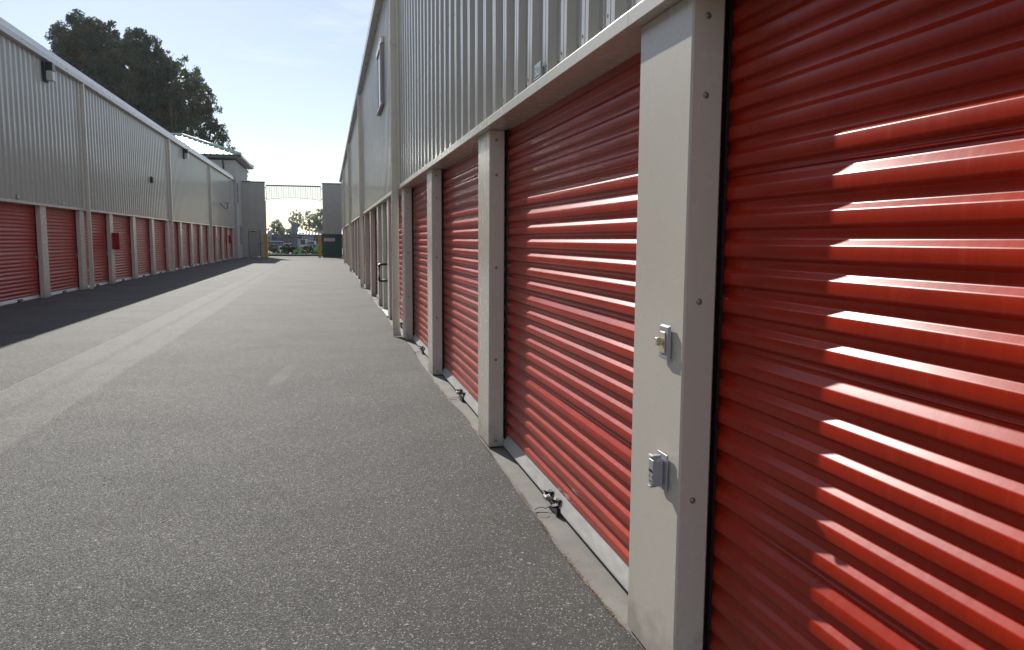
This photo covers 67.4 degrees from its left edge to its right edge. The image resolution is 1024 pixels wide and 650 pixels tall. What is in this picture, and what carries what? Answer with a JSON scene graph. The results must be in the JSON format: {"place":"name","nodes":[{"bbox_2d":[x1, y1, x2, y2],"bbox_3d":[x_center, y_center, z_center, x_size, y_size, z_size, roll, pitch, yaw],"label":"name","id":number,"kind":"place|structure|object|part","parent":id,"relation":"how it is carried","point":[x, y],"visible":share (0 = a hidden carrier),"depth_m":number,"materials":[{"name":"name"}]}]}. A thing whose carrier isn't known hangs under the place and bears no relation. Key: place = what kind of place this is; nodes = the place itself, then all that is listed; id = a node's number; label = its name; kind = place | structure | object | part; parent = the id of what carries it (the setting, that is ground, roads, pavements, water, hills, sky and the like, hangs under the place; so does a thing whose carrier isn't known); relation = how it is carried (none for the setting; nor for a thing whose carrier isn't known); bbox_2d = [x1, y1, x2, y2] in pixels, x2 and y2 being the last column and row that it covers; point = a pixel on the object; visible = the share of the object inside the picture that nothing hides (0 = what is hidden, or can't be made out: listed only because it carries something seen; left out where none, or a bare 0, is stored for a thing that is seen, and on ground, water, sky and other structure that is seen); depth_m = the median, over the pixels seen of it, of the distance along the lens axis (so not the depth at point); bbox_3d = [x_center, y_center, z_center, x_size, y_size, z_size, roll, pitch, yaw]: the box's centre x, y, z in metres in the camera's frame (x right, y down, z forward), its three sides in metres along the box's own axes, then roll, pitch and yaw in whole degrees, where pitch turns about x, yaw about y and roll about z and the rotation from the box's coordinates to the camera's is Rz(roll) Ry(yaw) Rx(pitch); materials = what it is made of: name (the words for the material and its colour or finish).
{"place":"outdoors","nodes":[
{"label":"outdoors","id":0,"kind":"place"},
{"bbox_2d":[0,0,373,230],"label":"sky","id":1,"kind":"structure","parent":0,"point":[283,75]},
{"bbox_2d":[301,239,307,246],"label":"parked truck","id":2,"kind":"object","parent":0,"point":[305,242],"visible":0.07,"depth_m":193.59,"materials":[{"name":"white"}]},
{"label":"window glass","id":3,"kind":"part","parent":2,"relation":"part of","materials":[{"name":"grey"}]},
{"bbox_2d":[0,256,643,649],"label":"alley pavement","id":4,"kind":"structure","parent":0,"point":[280,452],"depth_m":4.62,"materials":[{"name":"grey asphalt"}]},
{"bbox_2d":[0,17,236,306],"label":"storage building","id":5,"kind":"structure","parent":4,"relation":"on","point":[94,156],"depth_m":22.19,"materials":[{"name":"grey metal"}]},
{"bbox_2d":[0,202,40,305],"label":"roller door","id":6,"kind":"structure","parent":5,"relation":"in","point":[19,272],"depth_m":17.70,"materials":[{"name":"red paint"}]},
{"bbox_2d":[42,61,54,82],"bbox_3d":[-11.523,-6.291,19.118,0.220,0.480,0.260,-1,6,-14],"label":"wall light","id":7,"kind":"object","parent":5,"relation":"attached to","point":[48,69],"visible":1,"depth_m":19.02,"materials":[{"name":"brown metal"}]},
{"bbox_2d":[46,207,79,295],"bbox_3d":[-12.034,-1.991,20.520,0.092,2.300,2.870,-1,6,-14],"label":"roller door","id":8,"kind":"structure","parent":5,"relation":"in","point":[61,224],"depth_m":20.68,"materials":[{"name":"red paint"}]},
{"bbox_2d":[84,211,108,287],"bbox_3d":[-12.763,-2.327,23.525,0.092,2.300,2.870,-1,6,-14],"label":"roller door","id":9,"kind":"structure","parent":5,"relation":"in","point":[98,220],"depth_m":23.99,"materials":[{"name":"red paint"}]},
{"bbox_2d":[112,233,121,248],"bbox_3d":[-12.927,-2.748,25.146,0.235,0.540,0.320,-1,6,-14],"label":"fire cabinet","id":10,"kind":"object","parent":5,"relation":"attached to","point":[116,240],"visible":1,"depth_m":25.00,"materials":[{"name":"metal"}]},
{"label":"door","id":11,"kind":"part","parent":10,"relation":"part of","materials":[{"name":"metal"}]},
{"bbox_2d":[113,215,132,281],"bbox_3d":[-13.491,-2.662,26.529,0.092,2.300,2.870,-1,6,-14],"label":"roller door","id":12,"kind":"structure","parent":5,"relation":"in","point":[121,224],"depth_m":26.91,"materials":[{"name":"red paint"}]},
{"bbox_2d":[135,217,150,277],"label":"roller door","id":13,"kind":"structure","parent":5,"relation":"in","point":[142,224],"depth_m":29.84,"materials":[{"name":"red paint"}]},
{"bbox_2d":[154,219,166,273],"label":"roller door","id":14,"kind":"structure","parent":5,"relation":"in","point":[159,228],"depth_m":32.87,"materials":[{"name":"red paint"}]},
{"bbox_2d":[169,221,178,270],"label":"roller door","id":15,"kind":"structure","parent":5,"relation":"in","point":[175,225],"depth_m":36.28,"materials":[{"name":"red paint"}]},
{"bbox_2d":[183,149,188,158],"bbox_3d":[-16.057,-8.418,37.809,0.220,0.480,0.260,-1,6,-14],"label":"wall light","id":16,"kind":"object","parent":5,"relation":"attached to","point":[185,154],"visible":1,"depth_m":37.71,"materials":[{"name":"brown metal"}]},
{"bbox_2d":[182,223,190,268],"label":"roller door","id":17,"kind":"structure","parent":5,"relation":"in","point":[185,226],"depth_m":38.98,"materials":[{"name":"red paint"}]},
{"bbox_2d":[192,224,199,265],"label":"roller door","id":18,"kind":"structure","parent":5,"relation":"in","point":[195,226],"depth_m":42.02,"materials":[{"name":"red paint"}]},
{"bbox_2d":[202,225,207,263],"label":"roller door","id":19,"kind":"structure","parent":5,"relation":"in","point":[204,230],"depth_m":45.06,"materials":[{"name":"red paint"}]},
{"bbox_2d":[210,226,214,262],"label":"roller door","id":20,"kind":"structure","parent":5,"relation":"in","point":[210,226],"depth_m":48.50,"materials":[{"name":"red paint"}]},
{"bbox_2d":[217,227,221,260],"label":"roller door","id":21,"kind":"structure","parent":5,"relation":"in","point":[218,228],"depth_m":51.20,"materials":[{"name":"red paint"}]},
{"bbox_2d":[223,227,226,259],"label":"roller door","id":22,"kind":"structure","parent":5,"relation":"in","point":[224,229],"depth_m":54.22,"materials":[{"name":"red paint"}]},
{"bbox_2d":[229,228,231,258],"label":"roller door","id":23,"kind":"structure","parent":5,"relation":"in","point":[230,231],"depth_m":57.22,"materials":[{"name":"red paint"}]},
{"bbox_2d":[229,179,231,201],"bbox_3d":[-20.597,-9.839,56.215,0.048,1.680,0.600,-1,6,-14],"label":"downspout","id":24,"kind":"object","parent":5,"relation":"in","point":[229,179],"depth_m":56.05,"materials":[{"name":"beige paint"}]},
{"bbox_2d":[241,181,266,256],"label":"gate wall","id":25,"kind":"structure","parent":4,"relation":"on","point":[253,206],"depth_m":62.27,"materials":[{"name":"paint"}]},
{"bbox_2d":[249,230,260,256],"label":"service door","id":26,"kind":"structure","parent":25,"relation":"in","point":[254,236],"depth_m":62.55,"materials":[{"name":"beige paint"}]},
{"bbox_2d":[265,185,321,200],"bbox_3d":[-17.878,-10.826,62.922,4.538,1.215,0.080,-1,6,-14],"label":"overhead grille","id":27,"kind":"object","parent":25,"relation":"attached to","point":[293,186],"visible":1,"depth_m":62.87,"materials":[{"name":"grey metal"}]},
{"bbox_2d":[264,234,267,257],"bbox_3d":[-19.046,-6.106,59.492,0.300,1.860,0.300,-1,6,-14],"label":"gate post","id":28,"kind":"object","parent":4,"relation":"on","point":[265,245],"visible":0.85,"depth_m":59.35,"materials":[{"name":"yellow metal"}]},
{"bbox_2d":[268,233,321,255],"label":"driveway gate","id":29,"kind":"structure","parent":4,"relation":"on","point":[293,254],"depth_m":63.95,"materials":[{"name":"black metal"}]},
{"bbox_2d":[318,235,320,257],"bbox_3d":[-15.767,-6.471,62.938,0.260,1.870,0.260,-1,6,-14],"label":"gate post","id":30,"kind":"object","parent":4,"relation":"on","point":[319,246],"visible":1,"depth_m":62.82,"materials":[{"name":"yellow metal"}]},
{"bbox_2d":[322,183,341,256],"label":"gate wall","id":31,"kind":"structure","parent":4,"relation":"on","point":[331,216],"depth_m":63.69,"materials":[{"name":"paint"}]},
{"bbox_2d":[324,238,334,240],"bbox_3d":[-15.143,-7.082,63.716,0.880,0.280,0.008,-1,6,-14],"label":"danger sign","id":32,"kind":"object","parent":31,"relation":"attached to","point":[329,239],"visible":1,"depth_m":63.71,"materials":[{"name":"grey"}]},
{"bbox_2d":[341,257,645,649],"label":"concrete apron","id":33,"kind":"object","parent":4,"relation":"on","point":[595,572],"depth_m":4.06,"materials":[{"name":"grey concrete"}]},
{"bbox_2d":[339,0,1023,649],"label":"storage building","id":34,"kind":"structure","parent":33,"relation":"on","point":[797,226],"depth_m":2.38,"materials":[{"name":"grey"}]},
{"bbox_2d":[368,216,375,291],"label":"roller door","id":35,"kind":"structure","parent":34,"relation":"in","point":[369,216],"depth_m":23.12,"materials":[{"name":"red paint"}]},
{"bbox_2d":[374,210,377,299],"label":"roller door","id":36,"kind":"structure","parent":34,"relation":"in","point":[376,210],"depth_m":20.11,"materials":[{"name":"red paint"}]},
{"bbox_2d":[376,36,383,115],"bbox_3d":[-2.557,-4.766,14.813,0.063,1.220,1.430,-1,6,-13],"label":"window","id":37,"kind":"structure","parent":34,"relation":"in","point":[379,54],"depth_m":14.23,"materials":[{"name":"beige paint"}]},
{"bbox_2d":[378,208,387,307],"bbox_3d":[-2.570,-1.321,15.409,0.257,2.100,1.425,-1,6,-13],"label":"walk door","id":38,"kind":"structure","parent":34,"relation":"in","point":[379,264],"depth_m":15.96,"materials":[{"name":"beige paint"}]},
{"bbox_2d":[399,195,412,327],"bbox_3d":[-1.880,-1.109,13.036,0.092,2.294,2.820,-1,6,-13],"label":"roller door","id":39,"kind":"structure","parent":34,"relation":"in","point":[400,197],"depth_m":13.46,"materials":[{"name":"red paint"}]},
{"bbox_2d":[412,180,427,355],"bbox_3d":[-1.215,-0.775,10.067,0.179,2.300,2.820,-1,6,-13],"label":"roller door","id":40,"kind":"structure","parent":34,"relation":"in","point":[420,284],"depth_m":10.60,"materials":[{"name":"red paint"}]},
{"bbox_2d":[442,150,477,414],"bbox_3d":[-0.501,-0.444,7.110,0.179,2.300,2.820,-1,6,-13],"label":"roller door","id":41,"kind":"structure","parent":34,"relation":"in","point":[460,179],"depth_m":7.34,"materials":[{"name":"red paint"}]},
{"bbox_2d":[534,60,541,80],"bbox_3d":[0.130,-1.287,3.888,0.003,0.078,0.130,-1,6,-14],"label":"unit number plate","id":42,"kind":"object","parent":34,"relation":"on","point":[537,69],"visible":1,"depth_m":3.89,"materials":[{"name":"grey plastic"}]},
{"bbox_2d":[502,52,640,591],"bbox_3d":[0.208,-0.114,4.152,0.179,2.300,2.820,-1,6,-13],"label":"roller door","id":43,"kind":"structure","parent":34,"relation":"in","point":[571,179],"depth_m":3.93,"materials":[{"name":"red paint"}]},
{"bbox_2d":[648,450,667,491],"bbox_3d":[0.488,0.495,2.601,0.052,0.126,0.076,-1,6,-14],"label":"outdoor outlet","id":44,"kind":"object","parent":34,"relation":"attached to","point":[658,469],"visible":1,"depth_m":2.58,"materials":[{"name":"grey plastic"}]},
{"bbox_2d":[655,324,670,360],"bbox_3d":[0.497,0.058,2.561,0.036,0.116,0.072,-1,6,-14],"label":"light switch","id":45,"kind":"object","parent":34,"relation":"attached to","point":[663,341],"visible":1,"depth_m":2.55,"materials":[{"name":"grey plastic"}]},
{"bbox_2d":[703,0,1023,649],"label":"roller door","id":46,"kind":"structure","parent":34,"relation":"in","point":[866,489],"depth_m":1.81,"materials":[{"name":"red paint"}]},
{"bbox_2d":[392,325,638,646],"bbox_3d":[-0.712,0.637,7.744,0.083,0.006,11.965,-1,6,-13],"label":"debris line","id":47,"kind":"object","parent":4,"relation":"on","point":[543,524],"visible":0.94,"depth_m":3.61,"materials":[{"name":"brown"}]},
{"bbox_3d":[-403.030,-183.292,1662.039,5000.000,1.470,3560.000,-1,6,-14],"label":"ground","id":48,"kind":"structure","parent":0,"visible":0},
{"bbox_2d":[44,8,149,117],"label":"eucalyptus tree","id":49,"kind":"object","parent":48,"relation":"on","point":[84,45],"visible":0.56,"depth_m":91.21,"materials":[{"name":"green plant"}]},
{"bbox_2d":[111,27,191,132],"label":"eucalyptus tree","id":50,"kind":"object","parent":48,"relation":"on","point":[150,91],"visible":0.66,"depth_m":89.31,"materials":[{"name":"green plant"}]},
{"bbox_2d":[162,54,235,149],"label":"eucalyptus tree","id":51,"kind":"object","parent":48,"relation":"on","point":[197,112],"visible":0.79,"depth_m":86.96,"materials":[{"name":"green plant"}]},
{"bbox_2d":[171,133,253,257],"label":"office building","id":52,"kind":"structure","parent":48,"relation":"on","point":[235,164],"depth_m":58.42,"materials":[{"name":"paint"}]},
{"bbox_2d":[236,182,238,202],"bbox_3d":[-20.953,-10.093,58.636,0.049,1.550,0.800,-1,6,-14],"label":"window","id":53,"kind":"structure","parent":52,"relation":"in","point":[236,182],"depth_m":58.60,"materials":[{"name":"grey glass"}]},
{"bbox_2d":[239,225,241,244],"bbox_3d":[-21.288,-7.058,60.291,0.049,1.550,1.000,-1,6,-14],"label":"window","id":54,"kind":"structure","parent":52,"relation":"in","point":[239,225],"depth_m":60.20,"materials":[{"name":"grey glass"}]},
{"bbox_2d":[267,230,271,240],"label":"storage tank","id":55,"kind":"object","parent":48,"relation":"on","point":[269,233],"visible":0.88,"depth_m":219.92,"materials":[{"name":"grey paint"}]},
{"bbox_2d":[267,219,288,240],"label":"roadside tree","id":56,"kind":"object","parent":48,"relation":"on","point":[279,230],"visible":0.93,"depth_m":228.28,"materials":[{"name":"green plant"}]},
{"bbox_2d":[286,227,298,242],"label":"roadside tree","id":57,"kind":"object","parent":48,"relation":"on","point":[289,229],"visible":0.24,"depth_m":235.05,"materials":[{"name":"green plant"}]},
{"bbox_2d":[288,209,304,229],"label":"roadside tree","id":58,"kind":"object","parent":48,"relation":"on","point":[293,219],"visible":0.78,"depth_m":267.65,"materials":[{"name":"green plant"}]},
{"bbox_2d":[291,223,302,253],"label":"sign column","id":59,"kind":"structure","parent":48,"relation":"on","point":[294,230],"depth_m":90.65,"materials":[{"name":"grey metal"}]},
{"bbox_2d":[267,231,342,247],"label":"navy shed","id":60,"kind":"structure","parent":48,"relation":"on","point":[312,234],"depth_m":251.92,"materials":[{"name":"metal"}]},
{"bbox_2d":[301,211,313,230],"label":"roadside tree","id":61,"kind":"object","parent":48,"relation":"on","point":[309,224],"visible":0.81,"depth_m":266.25,"materials":[{"name":"green plant"}]},
{"bbox_2d":[311,209,322,231],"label":"roadside tree","id":62,"kind":"object","parent":48,"relation":"on","point":[317,222],"visible":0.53,"depth_m":260.71,"materials":[{"name":"green plant"}]},
{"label":"planting bed","id":63,"kind":"structure","parent":48,"relation":"on","visible":0},
{"bbox_2d":[268,243,277,253],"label":"hedge shrub","id":64,"kind":"object","parent":63,"relation":"on","point":[271,245],"visible":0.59,"depth_m":72.77,"materials":[{"name":"green plant"}]},
{"bbox_2d":[270,247,278,253],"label":"hedge shrub","id":65,"kind":"object","parent":63,"relation":"on","point":[274,250],"visible":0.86,"depth_m":72.15,"materials":[{"name":"green plant"}]},
{"bbox_2d":[279,245,289,253],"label":"hedge shrub","id":66,"kind":"object","parent":63,"relation":"on","point":[284,249],"visible":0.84,"depth_m":72.97,"materials":[{"name":"green plant"}]},
{"bbox_2d":[288,246,299,253],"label":"hedge shrub","id":67,"kind":"object","parent":63,"relation":"on","point":[291,248],"visible":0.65,"depth_m":73.44,"materials":[{"name":"green plant"}]},
{"bbox_2d":[294,248,304,253],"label":"hedge shrub","id":68,"kind":"object","parent":63,"relation":"on","point":[300,251],"visible":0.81,"depth_m":72.63,"materials":[{"name":"green plant"}]},
{"bbox_2d":[302,248,314,253],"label":"hedge shrub","id":69,"kind":"object","parent":63,"relation":"on","point":[309,251],"visible":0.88,"depth_m":72.89,"materials":[{"name":"green plant"}]},
{"bbox_2d":[304,245,321,253],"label":"hedge shrub","id":70,"kind":"object","parent":63,"relation":"on","point":[310,247],"visible":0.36,"depth_m":74.48,"materials":[{"name":"green plant"}]},
{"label":"street","id":71,"kind":"structure","parent":0,"visible":0},
{"bbox_2d":[268,241,284,249],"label":"parked van","id":72,"kind":"object","parent":71,"relation":"on","point":[277,243],"visible":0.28,"depth_m":182.12,"materials":[{"name":"grey"}]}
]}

